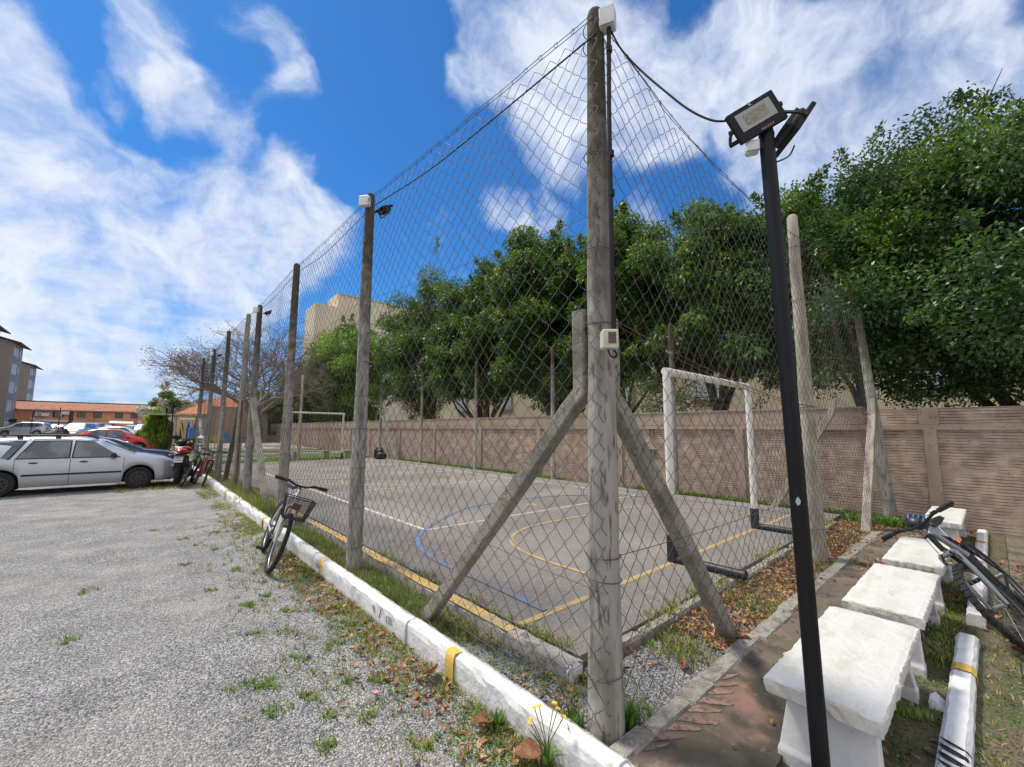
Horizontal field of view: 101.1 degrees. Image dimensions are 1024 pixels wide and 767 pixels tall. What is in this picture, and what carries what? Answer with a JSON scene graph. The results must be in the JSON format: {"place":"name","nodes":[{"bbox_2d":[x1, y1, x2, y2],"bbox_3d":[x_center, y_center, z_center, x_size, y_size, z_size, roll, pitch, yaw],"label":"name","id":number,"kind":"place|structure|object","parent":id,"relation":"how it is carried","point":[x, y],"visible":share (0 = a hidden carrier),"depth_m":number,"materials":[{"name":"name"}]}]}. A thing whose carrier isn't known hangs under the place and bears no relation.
{"place":"outdoors","nodes":[
{"label":"outdoors","id":0,"kind":"place"},
{"bbox_2d":[101,478,209,492],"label":"grass","id":1,"kind":"structure","parent":0,"point":[158,484],"depth_m":12.24,"materials":[{"name":"plant"}]},
{"bbox_2d":[176,395,238,429],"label":"house","id":2,"kind":"structure","parent":0,"point":[192,410],"depth_m":41.31,"materials":[{"name":"orange"}]},
{"bbox_2d":[217,477,275,513],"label":"grass","id":3,"kind":"structure","parent":0,"point":[258,505],"depth_m":8.87,"materials":[{"name":"plant"}]},
{"bbox_2d":[56,528,440,755],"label":"grass","id":4,"kind":"structure","parent":0,"point":[308,694],"depth_m":2.79,"materials":[{"name":"green plant"}]},
{"bbox_2d":[171,445,372,463],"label":"lawn","id":5,"kind":"structure","parent":0,"point":[190,457],"depth_m":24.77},
{"bbox_2d":[175,442,317,449],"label":"playground sand","id":6,"kind":"structure","parent":5,"relation":"on","point":[267,445],"depth_m":33.59,"materials":[{"name":"beige"}]},
{"bbox_2d":[171,419,195,446],"bbox_3d":[-25.161,3.823,32.925,1.591,2.146,1.748,1,-6,-10],"label":"swing set","id":7,"kind":"object","parent":6,"relation":"on","point":[191,430],"visible":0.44,"depth_m":32.42,"materials":[{"name":"orange paint"}]},
{"bbox_2d":[213,451,340,456],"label":"lawn kerb","id":8,"kind":"structure","parent":5,"relation":"on","point":[268,454],"depth_m":25.09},
{"bbox_2d":[291,450,332,459],"bbox_3d":[-10.460,3.728,21.980,2.100,0.465,0.360,6,-8,-41],"label":"garden bench","id":9,"kind":"object","parent":5,"relation":"on","point":[324,455],"visible":0.5,"depth_m":22.11,"materials":[{"name":"concrete"}]},
{"bbox_2d":[0,436,555,766],"bbox_3d":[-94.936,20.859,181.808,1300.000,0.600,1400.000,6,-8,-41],"label":"gravel ground","id":10,"kind":"structure","parent":0,"point":[120,682],"depth_m":3.17,"materials":[{"name":"gravel"}]},
{"bbox_2d":[0,336,31,426],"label":"apartment block","id":11,"kind":"structure","parent":10,"relation":"on","point":[11,352],"depth_m":58.15,"materials":[{"name":"concrete"}]},
{"bbox_2d":[0,422,52,434],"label":"parked car","id":12,"kind":"object","parent":10,"relation":"on","point":[25,428],"visible":0.7,"depth_m":52.46,"materials":[{"name":"silver metal"}]},
{"bbox_2d":[17,361,42,400],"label":"apartment block","id":13,"kind":"structure","parent":10,"relation":"on","point":[26,381],"depth_m":74.47,"materials":[{"name":"paint"}]},
{"bbox_2d":[32,419,68,424],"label":"carport","id":14,"kind":"object","parent":10,"relation":"on","point":[50,421],"visible":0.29,"depth_m":59.35,"materials":[{"name":"grey metal"}]},
{"bbox_2d":[39,426,69,436],"bbox_3d":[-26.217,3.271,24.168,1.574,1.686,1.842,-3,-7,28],"label":"parked car","id":15,"kind":"object","parent":10,"relation":"on","point":[59,430],"visible":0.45,"depth_m":24.07,"materials":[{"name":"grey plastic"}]},
{"bbox_2d":[64,423,96,433],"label":"parked car","id":16,"kind":"object","parent":10,"relation":"on","point":[75,428],"visible":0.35,"depth_m":45.60,"materials":[{"name":"white paint"}]},
{"bbox_2d":[13,400,155,425],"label":"row house","id":17,"kind":"structure","parent":10,"relation":"on","point":[82,411],"depth_m":66.99,"materials":[{"name":"orange brick"}]},
{"bbox_2d":[0,434,173,496],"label":"parked car","id":18,"kind":"object","parent":10,"relation":"on","point":[43,460],"visible":0.95,"depth_m":11.11,"materials":[{"name":"silver metal"}]},
{"bbox_2d":[67,429,158,448],"bbox_3d":[-23.674,3.416,25.034,4.430,1.476,2.060,5,-8,-35],"label":"parked car","id":19,"kind":"object","parent":10,"relation":"on","point":[124,435],"visible":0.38,"depth_m":24.70,"materials":[{"name":"red paint"}]},
{"bbox_2d":[98,426,141,442],"bbox_3d":[-35.434,4.676,38.472,3.980,1.496,2.010,4,-7,-31],"label":"parked car","id":20,"kind":"object","parent":10,"relation":"on","point":[130,430],"visible":0.12,"depth_m":38.02,"materials":[{"name":"white paint"}]},
{"bbox_2d":[77,436,183,459],"bbox_3d":[-13.717,2.471,14.054,4.480,1.406,2.070,5,-8,-39],"label":"parked car","id":21,"kind":"object","parent":10,"relation":"on","point":[138,448],"visible":0.08,"depth_m":14.26,"materials":[{"name":"blue paint"}]},
{"bbox_2d":[134,406,177,448],"bbox_3d":[-21.986,3.070,26.131,2.266,3.337,2.813,6,-8,-41],"label":"shrub","id":22,"kind":"object","parent":10,"relation":"on","point":[153,427],"visible":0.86,"depth_m":25.69,"materials":[{"name":"green plant"}]},
{"bbox_2d":[135,381,207,416],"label":"blossom tree","id":23,"kind":"object","parent":10,"relation":"on","point":[164,401],"visible":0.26,"depth_m":43.33,"materials":[{"name":"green plant"}]},
{"bbox_2d":[148,413,202,450],"bbox_3d":[-21.199,3.156,26.455,2.600,2.470,2.000,6,-8,-41],"label":"pergola","id":24,"kind":"object","parent":10,"relation":"on","point":[174,427],"visible":0.27,"depth_m":25.85,"materials":[{"name":"concrete"}]},
{"bbox_2d":[168,417,205,443],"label":"slotted wall","id":25,"kind":"structure","parent":10,"relation":"on","point":[184,424],"depth_m":37.95,"materials":[{"name":"grey"}]},
{"bbox_2d":[169,435,205,483],"bbox_3d":[-10.108,2.312,12.996,0.874,1.408,1.930,6,-8,-29],"label":"motorcycle","id":26,"kind":"object","parent":10,"relation":"on","point":[181,464],"visible":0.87,"depth_m":12.38,"materials":[{"name":"metal"}]},
{"bbox_2d":[178,448,211,486],"bbox_3d":[-9.530,2.519,12.662,0.633,1.067,1.730,26,-15,-18],"label":"bicycle","id":27,"kind":"object","parent":10,"relation":"on","point":[191,472],"visible":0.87,"depth_m":12.32,"materials":[{"name":"metal"}]},
{"bbox_2d":[192,448,226,486],"bbox_3d":[-9.172,2.494,12.581,1.738,1.067,0.646,-5,-22,41],"label":"bicycle","id":28,"kind":"object","parent":10,"relation":"on","point":[201,470],"visible":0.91,"depth_m":12.45,"materials":[{"name":"metal"}]},
{"bbox_2d":[139,313,338,447],"bbox_3d":[-19.953,-0.398,31.571,12.495,10.728,13.114,6,-8,-41],"label":"bare tree","id":29,"kind":"object","parent":10,"relation":"on","point":[181,367],"visible":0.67,"depth_m":30.01,"materials":[{"name":"brown plant"}]},
{"bbox_2d":[210,406,268,442],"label":"tan wall","id":30,"kind":"structure","parent":10,"relation":"on","point":[244,435],"depth_m":39.61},
{"bbox_2d":[151,315,330,439],"bbox_3d":[-23.839,-0.070,39.871,15.629,11.847,14.318,6,-8,-41],"label":"bare tree","id":31,"kind":"object","parent":10,"relation":"on","point":[260,411],"visible":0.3,"depth_m":38.77,"materials":[{"name":"brown plant"}]},
{"bbox_2d":[246,383,306,435],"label":"leafy tree","id":32,"kind":"object","parent":10,"relation":"on","point":[272,413],"visible":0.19,"depth_m":41.97,"materials":[{"name":"green plant"}]},
{"bbox_2d":[202,375,376,462],"bbox_3d":[-10.432,1.745,20.735,7.901,4.345,0.161,6,-8,-41],"label":"chain link fence","id":33,"kind":"object","parent":10,"relation":"on","point":[298,456],"visible":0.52,"depth_m":20.72,"materials":[{"name":"metal"}]},
{"bbox_2d":[256,475,327,573],"bbox_3d":[-3.034,1.786,5.567,0.659,1.067,1.744,26,-19,-28],"label":"bicycle","id":34,"kind":"object","parent":10,"relation":"on","point":[284,514],"visible":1,"depth_m":5.17,"materials":[{"name":"metal"}]},
{"bbox_2d":[272,361,321,435],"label":"leafy tree","id":35,"kind":"object","parent":10,"relation":"on","point":[308,417],"visible":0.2,"depth_m":41.60,"materials":[{"name":"green plant"}]},
{"bbox_2d":[201,473,469,636],"bbox_3d":[-7.414,2.861,11.159,0.400,0.167,21.100,6,-8,-41],"label":"planted strip","id":36,"kind":"object","parent":10,"relation":"on","point":[444,633],"visible":0.02,"depth_m":4.63,"materials":[{"name":"plant"}]},
{"bbox_2d":[193,464,586,713],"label":"grass","id":37,"kind":"structure","parent":36,"relation":"on","point":[401,598],"depth_m":4.09,"materials":[{"name":"plant"}]},
{"bbox_2d":[285,313,397,421],"bbox_3d":[-14.889,-0.472,37.001,8.346,12.524,15.521,6,-8,-41],"label":"leafy tree","id":38,"kind":"object","parent":10,"relation":"on","point":[341,365],"visible":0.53,"depth_m":34.46,"materials":[{"name":"green plant"}]},
{"bbox_2d":[303,293,427,419],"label":"beige block","id":39,"kind":"structure","parent":10,"relation":"on","point":[337,313],"depth_m":64.74,"materials":[{"name":"beige"}]},
{"bbox_2d":[208,465,582,683],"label":"court kerb","id":40,"kind":"structure","parent":10,"relation":"on","point":[559,663],"depth_m":3.34,"materials":[{"name":"concrete"}]},
{"bbox_2d":[192,6,624,746],"bbox_3d":[-6.578,0.422,10.457,0.264,4.912,21.630,6,-8,-41],"label":"chain link fence","id":41,"kind":"object","parent":10,"relation":"on","point":[588,372],"visible":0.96,"depth_m":2.94,"materials":[{"name":"metal"}]},
{"bbox_2d":[359,195,370,207],"bbox_3d":[-1.828,-2.262,5.237,0.130,0.130,0.070,-1,-6,11],"label":"junction box","id":42,"kind":"object","parent":41,"relation":"attached to","point":[364,202],"visible":1,"depth_m":5.21,"materials":[{"name":"white plastic"}]},
{"bbox_2d":[374,204,392,218],"bbox_3d":[-1.623,-2.191,5.378,0.248,0.109,0.150,-5,19,43],"label":"floodlight","id":43,"kind":"object","parent":41,"relation":"attached to","point":[384,211],"visible":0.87,"depth_m":5.33,"materials":[{"name":"black plastic"}]},
{"bbox_2d":[370,32,596,207],"bbox_3d":[-0.630,-2.170,3.908,0.038,0.310,3.482,6,-8,-41],"label":"power cable","id":44,"kind":"object","parent":41,"relation":"attached to","point":[551,70],"visible":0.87,"depth_m":3.26,"materials":[{"name":"black plastic"}]},
{"bbox_2d":[599,3,616,35],"bbox_3d":[0.594,-2.259,2.620,0.095,0.125,0.086,-2,-7,23],"label":"junction box","id":45,"kind":"object","parent":41,"relation":"attached to","point":[607,15],"visible":0.98,"depth_m":2.59,"materials":[{"name":"white plastic"}]},
{"bbox_2d":[611,30,725,121],"bbox_3d":[0.846,-1.744,2.355,0.637,0.932,0.022,-5,-8,42],"label":"power cable","id":46,"kind":"object","parent":45,"relation":"hanging from","point":[661,88],"visible":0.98,"depth_m":2.35,"materials":[{"name":"black plastic"}]},
{"bbox_2d":[600,329,618,350],"bbox_3d":[0.524,-0.235,2.275,0.085,0.105,0.082,0,-6,1],"label":"switch box","id":47,"kind":"object","parent":41,"relation":"attached to","point":[609,341],"visible":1,"depth_m":2.24,"materials":[{"name":"beige plastic"}]},
{"bbox_2d":[608,332,615,342],"bbox_3d":[0.532,-0.243,2.236,0.042,0.062,0.003,0,-6,1],"label":"window","id":48,"kind":"structure","parent":47,"relation":"in","point":[611,335],"depth_m":2.23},
{"bbox_2d":[606,26,615,328],"bbox_3d":[0.580,-1.239,2.470,0.038,1.931,0.095,-2,-7,20],"label":"conduit","id":49,"kind":"object","parent":41,"relation":"attached to","point":[611,190],"visible":0.91,"depth_m":2.45,"materials":[{"name":"black plastic"}]},
{"bbox_2d":[202,474,635,766],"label":"kerb","id":50,"kind":"structure","parent":10,"relation":"on","point":[484,682],"depth_m":2.81,"materials":[{"name":"white paint"}]},
{"bbox_2d":[369,235,468,419],"bbox_3d":[-6.241,-2.721,29.379,7.897,15.515,9.462,1,-6,-9],"label":"leafy tree","id":51,"kind":"object","parent":10,"relation":"on","point":[409,354],"visible":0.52,"depth_m":28.50,"materials":[{"name":"green plant"}]},
{"bbox_2d":[421,663,437,673],"bbox_3d":[-0.560,1.953,2.879,0.112,0.057,0.170,-15,-30,6],"label":"dry leaf","id":52,"kind":"object","parent":10,"relation":"on","point":[428,670],"visible":1,"depth_m":2.87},
{"bbox_2d":[417,257,527,417],"bbox_3d":[-1.870,-1.657,24.128,6.715,12.319,8.244,6,-8,-41],"label":"leafy tree","id":53,"kind":"object","parent":10,"relation":"on","point":[488,350],"visible":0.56,"depth_m":22.69,"materials":[{"name":"green plant"}]},
{"bbox_2d":[483,706,508,738],"bbox_3d":[-0.079,1.926,2.414,0.208,0.097,0.175,6,-8,-41],"label":"weed plant","id":54,"kind":"object","parent":10,"relation":"on","point":[499,721],"visible":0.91,"depth_m":2.39,"materials":[{"name":"green plant"}]},
{"bbox_2d":[450,628,641,733],"bbox_3d":[0.099,1.975,2.698,0.400,0.165,1.600,6,-8,-41],"label":"gravel strip","id":55,"kind":"object","parent":10,"relation":"on","point":[484,654],"visible":0.2,"depth_m":2.77,"materials":[{"name":"gravel"}]},
{"bbox_2d":[558,694,584,728],"bbox_3d":[0.320,1.796,2.250,0.163,0.126,0.272,-1,-6,10],"label":"weed plant","id":56,"kind":"object","parent":55,"relation":"on","point":[573,718],"visible":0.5,"depth_m":2.27,"materials":[{"name":"green plant"}]},
{"bbox_2d":[624,692,647,732],"bbox_3d":[0.621,1.775,2.277,0.217,0.175,0.256,1,-6,-4],"label":"weed plant","id":57,"kind":"object","parent":55,"relation":"on","point":[632,715],"visible":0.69,"depth_m":2.26,"materials":[{"name":"green plant"}]},
{"bbox_2d":[528,701,567,766],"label":"flowering weed","id":58,"kind":"object","parent":10,"relation":"on","point":[546,756],"visible":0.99,"depth_m":2.14,"materials":[{"name":"green plant"}]},
{"bbox_2d":[185,541,1023,766],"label":"ground cover","id":59,"kind":"object","parent":10,"relation":"on","point":[440,735],"visible":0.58,"depth_m":2.83,"materials":[{"name":"green plant"}]},
{"bbox_2d":[378,310,854,511],"bbox_3d":[-0.466,1.210,15.374,0.153,4.433,20.227,6,-8,-41],"label":"chain link fence","id":60,"kind":"object","parent":10,"relation":"on","point":[674,425],"visible":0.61,"depth_m":11.55,"materials":[{"name":"metal"}]},
{"bbox_2d":[555,200,686,414],"bbox_3d":[4.329,-2.016,16.806,5.357,11.346,6.027,6,-8,-41],"label":"leafy tree","id":61,"kind":"object","parent":10,"relation":"on","point":[627,301],"visible":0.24,"depth_m":15.68,"materials":[{"name":"green plant"}]},
{"bbox_2d":[253,518,1023,766],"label":"fallen leaves","id":62,"kind":"object","parent":10,"relation":"on","point":[690,630],"visible":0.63,"depth_m":3.53,"materials":[{"name":"brown plant"}]},
{"bbox_2d":[267,406,1023,538],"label":"brick wall","id":63,"kind":"structure","parent":10,"relation":"on","point":[970,460],"depth_m":8.39,"materials":[{"name":"paint"}]},
{"bbox_2d":[620,370,735,412],"bbox_3d":[4.857,1.310,12.609,2.245,3.836,3.215,6,-8,-41],"label":"shrub","id":64,"kind":"object","parent":10,"relation":"on","point":[654,407],"visible":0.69,"depth_m":12.79,"materials":[{"name":"green plant"}]},
{"bbox_2d":[622,162,834,410],"bbox_3d":[7.140,-1.475,13.607,6.797,9.610,6.592,-4,-7,32],"label":"leafy tree","id":65,"kind":"object","parent":10,"relation":"on","point":[643,330],"visible":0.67,"depth_m":12.51,"materials":[{"name":"green plant"}]},
{"bbox_2d":[622,521,837,655],"bbox_3d":[3.066,2.192,5.053,6.671,0.182,0.134,6,-8,-41],"label":"court edging","id":66,"kind":"object","parent":10,"relation":"on","point":[635,642],"visible":0.25,"depth_m":3.57,"materials":[{"name":"concrete"}]},
{"bbox_2d":[588,18,897,744],"bbox_3d":[3.559,0.025,5.138,8.343,4.621,0.360,6,-8,-40],"label":"chain link fence","id":67,"kind":"object","parent":10,"relation":"on","point":[650,474],"visible":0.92,"depth_m":3.69,"materials":[{"name":"metal"}]},
{"bbox_2d":[610,530,882,759],"bbox_3d":[3.183,2.139,4.382,7.192,0.167,0.162,6,-8,-41],"label":"path edging","id":68,"kind":"object","parent":10,"relation":"on","point":[632,743],"visible":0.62,"depth_m":2.73,"materials":[{"name":"concrete"}]},
{"bbox_2d":[721,119,1023,409],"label":"leafy tree","id":69,"kind":"object","parent":10,"relation":"on","point":[788,207],"visible":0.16,"depth_m":10.37,"materials":[{"name":"green plant"}]},
{"bbox_2d":[753,68,1023,406],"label":"leafy tree","id":70,"kind":"object","parent":10,"relation":"on","point":[981,167],"visible":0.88,"depth_m":8.02,"materials":[{"name":"green plant"}]},
{"bbox_2d":[859,300,1023,408],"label":"shrub","id":71,"kind":"object","parent":10,"relation":"on","point":[980,383],"visible":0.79,"depth_m":8.04,"materials":[{"name":"green plant"}]},
{"bbox_2d":[935,632,979,766],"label":"kerb stone","id":72,"kind":"object","parent":10,"relation":"on","point":[956,745],"visible":0.98,"depth_m":2.35,"materials":[{"name":"white paint"}]},
{"bbox_2d":[168,486,562,766],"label":"grass","id":73,"kind":"structure","parent":0,"point":[303,568],"depth_m":3.38,"materials":[{"name":"plant"}]},
{"bbox_2d":[471,711,493,723],"bbox_3d":[-0.167,1.916,2.400,0.130,0.046,0.086,2,-4,-10],"label":"dry leaf","id":74,"kind":"object","parent":73,"relation":"on","point":[480,717],"visible":1,"depth_m":2.42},
{"bbox_2d":[515,737,541,758],"bbox_3d":[0.081,1.879,2.156,0.150,0.052,0.099,-14,9,28],"label":"dry leaf","id":75,"kind":"object","parent":73,"relation":"on","point":[529,748],"visible":1,"depth_m":2.17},
{"bbox_2d":[0,0,1023,403],"label":"sky","id":76,"kind":"structure","parent":0,"point":[166,165],"materials":[{"name":"blue"}]},
{"bbox_2d":[208,458,840,669],"bbox_3d":[-3.364,3.030,12.773,7.500,0.230,20.030,6,-8,-41],"label":"court","id":77,"kind":"object","parent":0,"point":[564,556],"visible":0.43,"depth_m":6.26,"materials":[{"name":"concrete"}]},
{"bbox_2d":[290,411,344,458],"bbox_3d":[-9.733,2.597,20.843,2.525,2.330,0.866,6,-8,-41],"label":"goal","id":78,"kind":"object","parent":77,"relation":"on","point":[343,414],"visible":0.48,"depth_m":21.20,"materials":[{"name":"paint"}]},
{"bbox_2d":[374,447,386,458],"bbox_3d":[-6.873,3.655,21.755,0.546,0.700,1.006,6,-8,-41],"label":"rubbish heap","id":79,"kind":"object","parent":77,"relation":"on","point":[380,454],"visible":0.63,"depth_m":21.55,"materials":[{"name":"black plastic"}]},
{"bbox_2d":[213,466,579,649],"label":"grass","id":80,"kind":"structure","parent":77,"relation":"on","point":[509,616],"depth_m":3.42,"materials":[{"name":"plant"}]},
{"bbox_2d":[223,458,790,624],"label":"court markings","id":81,"kind":"object","parent":77,"relation":"on","point":[535,605],"visible":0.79,"depth_m":5.65,"materials":[{"name":"yellow paint"}]},
{"bbox_2d":[578,518,832,649],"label":"grass","id":82,"kind":"structure","parent":77,"relation":"on","point":[670,601],"depth_m":3.82,"materials":[{"name":"plant"}]},
{"bbox_2d":[661,367,791,580],"bbox_3d":[3.105,1.016,5.619,2.705,2.290,0.846,6,-8,-41],"label":"goal","id":83,"kind":"object","parent":77,"relation":"on","point":[673,556],"visible":0.64,"depth_m":5.13,"materials":[{"name":"white paint"}]},
{"bbox_2d":[474,219,586,415],"bbox_3d":[1.781,-2.058,19.589,6.600,12.168,6.858,6,-8,-41],"label":"leafy tree","id":84,"kind":"object","parent":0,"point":[550,337],"visible":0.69,"depth_m":18.55,"materials":[{"name":"green plant"}]},
{"bbox_2d":[410,358,1023,419],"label":"beige block","id":85,"kind":"structure","parent":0,"point":[521,406],"depth_m":19.07,"materials":[{"name":"beige"}]},
{"bbox_2d":[690,374,718,399],"bbox_3d":[9.148,0.192,20.045,0.115,1.150,1.350,6,-8,-41],"label":"window","id":86,"kind":"structure","parent":85,"relation":"in","point":[704,386],"depth_m":20.07,"materials":[{"name":"grey"}]},
{"bbox_2d":[564,518,886,725],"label":"grass verge","id":87,"kind":"object","parent":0,"point":[655,689],"depth_m":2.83,"materials":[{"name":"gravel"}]},
{"bbox_2d":[630,529,925,766],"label":"path","id":88,"kind":"structure","parent":0,"point":[748,729],"depth_m":2.35,"materials":[{"name":"brick"}]},
{"bbox_2d":[643,673,738,750],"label":"bricks","id":89,"kind":"object","parent":88,"relation":"on","point":[684,727],"visible":1,"depth_m":2.31,"materials":[{"name":"brick"}]},
{"bbox_2d":[780,530,1023,766],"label":"ground","id":90,"kind":"structure","parent":0,"point":[916,735],"depth_m":2.51,"materials":[{"name":"plant"}]},
{"bbox_2d":[758,127,830,766],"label":"lamp pole","id":91,"kind":"object","parent":90,"relation":"on","point":[812,669],"visible":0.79,"depth_m":1.94,"materials":[{"name":"black metal"}]},
{"bbox_2d":[744,138,759,156],"bbox_3d":[1.194,-1.171,2.099,0.060,0.055,0.060,-2,-7,18],"label":"junction box","id":92,"kind":"object","parent":91,"relation":"attached to","point":[751,147],"visible":1,"depth_m":2.08,"materials":[{"name":"white plastic"}]},
{"bbox_2d":[725,90,787,147],"bbox_3d":[1.205,-1.304,2.121,0.266,0.162,0.138,-29,-5,8],"label":"floodlight","id":93,"kind":"object","parent":91,"relation":"attached to","point":[754,118],"visible":1,"depth_m":2.06,"materials":[{"name":"black plastic"}]},
{"bbox_2d":[775,101,816,157],"bbox_3d":[1.382,-1.293,2.126,0.118,0.160,0.248,33,-1,9],"label":"floodlight","id":94,"kind":"object","parent":91,"relation":"attached to","point":[791,126],"visible":0.88,"depth_m":2.05,"materials":[{"name":"black plastic"}]},
{"bbox_2d":[763,606,920,766],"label":"concrete bench","id":95,"kind":"object","parent":90,"relation":"on","point":[869,681],"visible":0.91,"depth_m":2.07,"materials":[{"name":"concrete"}]},
{"bbox_2d":[842,563,940,678],"bbox_3d":[3.022,1.807,3.305,1.305,0.444,0.445,6,-8,-41],"label":"concrete bench","id":96,"kind":"object","parent":90,"relation":"on","point":[898,594],"visible":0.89,"depth_m":3.11,"materials":[{"name":"concrete"}]},
{"bbox_2d":[882,537,952,612],"bbox_3d":[4.193,1.925,4.316,1.314,0.443,0.432,6,-8,-41],"label":"concrete bench","id":97,"kind":"object","parent":90,"relation":"on","point":[917,554],"visible":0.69,"depth_m":4.09,"materials":[{"name":"concrete"}]},
{"bbox_2d":[895,579,967,729],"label":"grass","id":98,"kind":"structure","parent":90,"relation":"on","point":[945,619],"depth_m":3.18,"materials":[{"name":"plant"}]},
{"bbox_2d":[928,692,944,711],"bbox_3d":[2.513,1.881,2.492,0.159,0.060,0.075,6,-8,-41],"label":"broken stone","id":99,"kind":"object","parent":90,"relation":"on","point":[937,700],"visible":0.88,"depth_m":2.47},
{"bbox_2d":[925,506,966,545],"bbox_3d":[6.335,2.127,6.141,1.615,0.463,0.399,6,-8,-41],"label":"concrete bench","id":100,"kind":"object","parent":90,"relation":"on","point":[952,526],"visible":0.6,"depth_m":5.81,"materials":[{"name":"concrete"}]},
{"bbox_2d":[966,564,987,628],"bbox_3d":[4.614,2.083,4.171,2.080,0.189,0.128,6,-8,-41],"label":"kerb stone","id":101,"kind":"object","parent":90,"relation":"on","point":[975,617],"visible":0.38,"depth_m":3.56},
{"bbox_2d":[975,529,987,564],"bbox_3d":[6.532,2.291,5.861,2.450,0.168,0.129,6,-8,-41],"label":"kerb stone","id":102,"kind":"object","parent":90,"relation":"on","point":[981,543],"visible":0.59,"depth_m":5.90,"materials":[{"name":"white paint"}]},
{"bbox_2d":[1005,536,1023,694],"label":"paved ground","id":103,"kind":"structure","parent":0,"point":[1014,548],"depth_m":5.21,"materials":[{"name":"concrete"}]},
{"bbox_2d":[881,500,1023,650],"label":"bicycle","id":104,"kind":"object","parent":103,"relation":"on","point":[994,585],"visible":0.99,"depth_m":3.57,"materials":[{"name":"metal"}]},
{"bbox_2d":[904,513,929,530],"bbox_3d":[3.683,1.264,3.836,0.207,0.146,0.167,6,-8,-41],"label":"bicycle helmet","id":105,"kind":"object","parent":104,"relation":"hanging from","point":[910,521],"visible":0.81,"depth_m":3.79,"materials":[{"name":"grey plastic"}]},
{"bbox_2d":[971,609,1023,766],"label":"grass","id":106,"kind":"structure","parent":103,"relation":"on","point":[1000,739],"depth_m":2.52,"materials":[{"name":"plant"}]},
{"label":"wall verge","id":107,"kind":"object","parent":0,"visible":0},
{"bbox_2d":[394,458,927,530],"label":"weeds","id":108,"kind":"object","parent":107,"relation":"on","point":[895,521],"visible":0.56,"depth_m":9.06,"materials":[{"name":"green plant"}]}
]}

